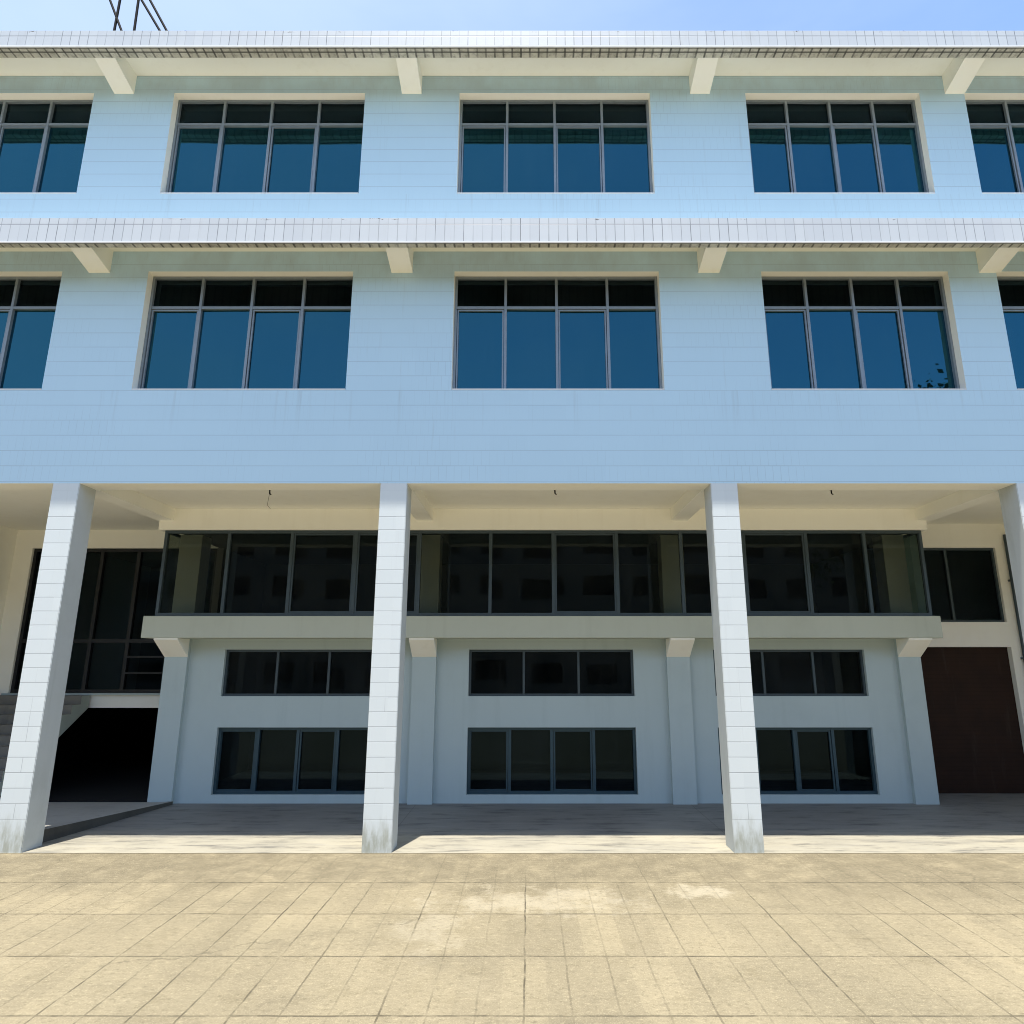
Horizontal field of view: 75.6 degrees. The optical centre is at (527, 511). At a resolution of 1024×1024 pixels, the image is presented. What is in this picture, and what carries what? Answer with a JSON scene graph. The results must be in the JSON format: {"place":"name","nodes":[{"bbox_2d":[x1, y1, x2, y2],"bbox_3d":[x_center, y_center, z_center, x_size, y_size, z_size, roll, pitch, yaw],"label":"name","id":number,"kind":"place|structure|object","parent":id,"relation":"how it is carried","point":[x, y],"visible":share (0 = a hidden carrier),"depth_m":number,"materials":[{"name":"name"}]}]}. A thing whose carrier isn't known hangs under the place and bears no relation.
{"place":"outdoors","nodes":[
{"label":"outdoors","id":0,"kind":"place"},
{"bbox_2d":[0,853,1023,1023],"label":"paving","id":1,"kind":"structure","parent":0,"point":[511,938],"depth_m":6.18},
{"bbox_2d":[0,0,1023,30],"label":"sky","id":2,"kind":"structure","parent":0,"point":[15,15],"materials":[{"name":"blue"}]},
{"bbox_2d":[22,793,1023,852],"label":"portico floor","id":3,"kind":"structure","parent":0,"point":[972,823],"depth_m":10.30,"materials":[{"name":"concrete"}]},
{"bbox_2d":[45,802,162,827],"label":"ramp","id":4,"kind":"structure","parent":3,"relation":"on","point":[59,813],"depth_m":11.28,"materials":[{"name":"concrete"}]},
{"bbox_2d":[42,801,172,842],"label":"kerb","id":5,"kind":"structure","parent":3,"relation":"on","point":[57,831],"depth_m":10.31,"materials":[{"name":"concrete"}]},
{"bbox_2d":[0,31,1023,852],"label":"school building","id":6,"kind":"structure","parent":3,"relation":"on","point":[410,331],"depth_m":11.51,"materials":[{"name":"tile"}]},
{"bbox_2d":[0,277,60,388],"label":"window","id":7,"kind":"structure","parent":6,"relation":"in","point":[27,304],"depth_m":10.94,"materials":[{"name":"blue glass"}]},
{"bbox_2d":[0,100,92,192],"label":"window","id":8,"kind":"structure","parent":6,"relation":"in","point":[42,142],"depth_m":11.75,"materials":[{"name":"blue glass"}]},
{"bbox_2d":[109,0,167,30],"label":"rooftop frame","id":9,"kind":"object","parent":6,"relation":"on","point":[116,14],"depth_m":12.65,"materials":[{"name":"black metal"}]},
{"bbox_2d":[137,277,352,388],"bbox_3d":[-4.600,-2.927,10.898,3.392,2.099,0.080,0,-13,0],"label":"window","id":10,"kind":"structure","parent":6,"relation":"in","point":[201,332],"depth_m":10.92,"materials":[{"name":"blue glass"}]},
{"bbox_2d":[166,100,364,192],"bbox_3d":[-4.600,-6.417,11.703,3.392,2.062,0.080,0,-13,0],"label":"window","id":11,"kind":"structure","parent":6,"relation":"in","point":[218,145],"depth_m":11.74,"materials":[{"name":"blue glass"}]},
{"bbox_2d":[213,727,367,793],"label":"window","id":12,"kind":"structure","parent":6,"relation":"in","point":[249,760],"depth_m":12.44,"materials":[{"name":"black glass"}]},
{"bbox_2d":[222,650,371,695],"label":"window","id":13,"kind":"structure","parent":6,"relation":"in","point":[247,672],"depth_m":12.79,"materials":[{"name":"glass"}]},
{"bbox_2d":[469,650,633,695],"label":"window","id":14,"kind":"structure","parent":6,"relation":"in","point":[491,672],"depth_m":12.79,"materials":[{"name":"glass"}]},
{"bbox_2d":[467,727,636,793],"bbox_3d":[0.448,4.671,12.433,3.169,1.184,0.090,0,-13,0],"label":"window","id":15,"kind":"structure","parent":6,"relation":"in","point":[500,760],"depth_m":12.44,"materials":[{"name":"black glass"}]},
{"bbox_2d":[458,100,652,191],"bbox_3d":[0.475,-6.417,11.703,3.382,2.062,0.080,0,-13,0],"label":"window","id":16,"kind":"structure","parent":6,"relation":"in","point":[505,145],"depth_m":11.74,"materials":[{"name":"blue glass"}]},
{"bbox_2d":[453,277,661,388],"bbox_3d":[0.475,-2.927,10.898,3.382,2.099,0.080,0,-13,0],"label":"window","id":17,"kind":"structure","parent":6,"relation":"in","point":[510,332],"depth_m":10.92,"materials":[{"name":"blue glass"}]},
{"bbox_2d":[713,650,866,695],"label":"window","id":18,"kind":"structure","parent":6,"relation":"in","point":[773,672],"depth_m":12.79,"materials":[{"name":"glass"}]},
{"bbox_2d":[718,727,877,793],"bbox_3d":[5.040,4.671,12.433,2.914,1.184,0.090,0,-13,0],"label":"window","id":19,"kind":"structure","parent":6,"relation":"in","point":[791,760],"depth_m":12.44,"materials":[{"name":"black glass"}]},
{"bbox_2d":[746,100,928,191],"bbox_3d":[5.420,-6.417,11.703,3.092,2.062,0.080,0,-13,0],"label":"window","id":20,"kind":"structure","parent":6,"relation":"in","point":[796,145],"depth_m":11.74,"materials":[{"name":"blue glass"}]},
{"bbox_2d":[762,277,959,388],"bbox_3d":[5.420,-2.927,10.898,3.092,2.099,0.080,0,-13,0],"label":"window","id":21,"kind":"structure","parent":6,"relation":"in","point":[822,332],"depth_m":10.92,"materials":[{"name":"blue glass"}]},
{"bbox_2d":[923,548,1004,621],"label":"window","id":22,"kind":"structure","parent":6,"relation":"in","point":[963,583],"depth_m":14.02,"materials":[{"name":"glass"}]},
{"bbox_2d":[921,647,1023,792],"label":"roller door","id":23,"kind":"structure","parent":6,"relation":"in","point":[977,745],"depth_m":13.41,"materials":[{"name":"brown metal"}]},
{"bbox_2d":[965,100,1023,191],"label":"window","id":24,"kind":"structure","parent":6,"relation":"in","point":[996,126],"depth_m":11.76,"materials":[{"name":"blue glass"}]},
{"bbox_2d":[997,277,1023,388],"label":"window","id":25,"kind":"structure","parent":6,"relation":"in","point":[1011,289],"depth_m":10.98,"materials":[{"name":"blue glass"}]},
{"bbox_2d":[1003,534,1023,661],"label":"drain pipe","id":26,"kind":"object","parent":6,"relation":"attached to","point":[1010,580],"visible":0.88,"depth_m":13.79,"materials":[{"name":"metal"}]}
]}

